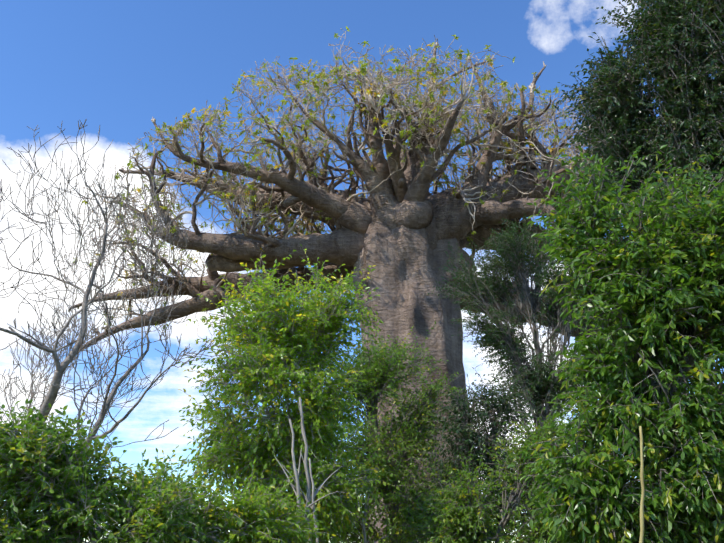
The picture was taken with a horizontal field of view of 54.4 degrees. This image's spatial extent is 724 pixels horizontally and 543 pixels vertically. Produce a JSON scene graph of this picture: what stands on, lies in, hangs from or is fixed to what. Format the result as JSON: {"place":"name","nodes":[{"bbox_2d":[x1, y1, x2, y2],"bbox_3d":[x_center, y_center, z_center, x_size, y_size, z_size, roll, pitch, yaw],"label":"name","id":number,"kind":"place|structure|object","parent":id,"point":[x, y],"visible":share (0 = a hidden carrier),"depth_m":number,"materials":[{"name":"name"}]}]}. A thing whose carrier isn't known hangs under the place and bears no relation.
{"place":"outdoors","nodes":[
{"label":"outdoors","id":0,"kind":"place"},
{"bbox_2d":[0,119,242,521],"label":"bare tree","id":1,"kind":"object","parent":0,"point":[73,354],"visible":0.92,"depth_m":13.03,"materials":[{"name":"grey plant"}]},
{"bbox_2d":[0,399,274,542],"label":"bush","id":2,"kind":"object","parent":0,"point":[157,523],"depth_m":9.43,"materials":[{"name":"green plant"}]},
{"bbox_2d":[92,445,335,542],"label":"bush","id":3,"kind":"object","parent":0,"point":[283,508],"depth_m":10.53,"materials":[{"name":"green plant"}]},
{"bbox_2d":[200,373,278,516],"bbox_3d":[-3.286,6.185,21.346,2.826,8.210,4.127,-9,-24,22],"label":"bare tree","id":4,"kind":"object","parent":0,"point":[231,405],"visible":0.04,"depth_m":21.61,"materials":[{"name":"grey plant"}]},
{"bbox_2d":[166,244,399,542],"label":"tree","id":5,"kind":"object","parent":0,"point":[315,420],"depth_m":14.22,"materials":[{"name":"green plant"}]},
{"bbox_2d":[201,397,387,542],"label":"bare branches","id":6,"kind":"object","parent":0,"point":[308,497],"visible":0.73,"depth_m":12.48,"materials":[{"name":"grey plant"}]},
{"bbox_2d":[57,26,632,542],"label":"baobab","id":7,"kind":"object","parent":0,"point":[404,227],"depth_m":31.63,"materials":[{"name":"plant"}]},
{"bbox_2d":[0,0,723,542],"label":"sky","id":8,"kind":"structure","parent":0,"point":[117,66],"materials":[{"name":"blue"}]},
{"bbox_2d":[311,321,482,542],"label":"bush","id":9,"kind":"object","parent":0,"point":[401,521],"depth_m":19.08,"materials":[{"name":"green plant"}]},
{"bbox_2d":[416,366,547,542],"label":"tree","id":10,"kind":"object","parent":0,"point":[465,430],"depth_m":17.93,"materials":[{"name":"green plant"}]},
{"bbox_2d":[391,396,594,542],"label":"bush","id":11,"kind":"object","parent":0,"point":[473,522],"depth_m":14.54,"materials":[{"name":"green plant"}]},
{"bbox_2d":[428,214,629,430],"bbox_3d":[6.025,4.138,22.803,7.594,13.114,5.180,-1,-22,4],"label":"fine leaved tree","id":12,"kind":"object","parent":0,"point":[524,353],"depth_m":24.08,"materials":[{"name":"green plant"}]},
{"bbox_2d":[507,144,723,542],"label":"tree","id":13,"kind":"object","parent":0,"point":[621,467],"depth_m":8.32,"materials":[{"name":"green plant"}]},
{"bbox_2d":[552,0,723,399],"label":"tree","id":14,"kind":"object","parent":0,"point":[661,139],"depth_m":13.26,"materials":[{"name":"green plant"}]},
{"bbox_2d":[639,426,644,542],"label":"thin stem","id":15,"kind":"object","parent":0,"point":[641,538],"visible":1,"depth_m":7.05,"materials":[{"name":"beige plant"}]}
]}

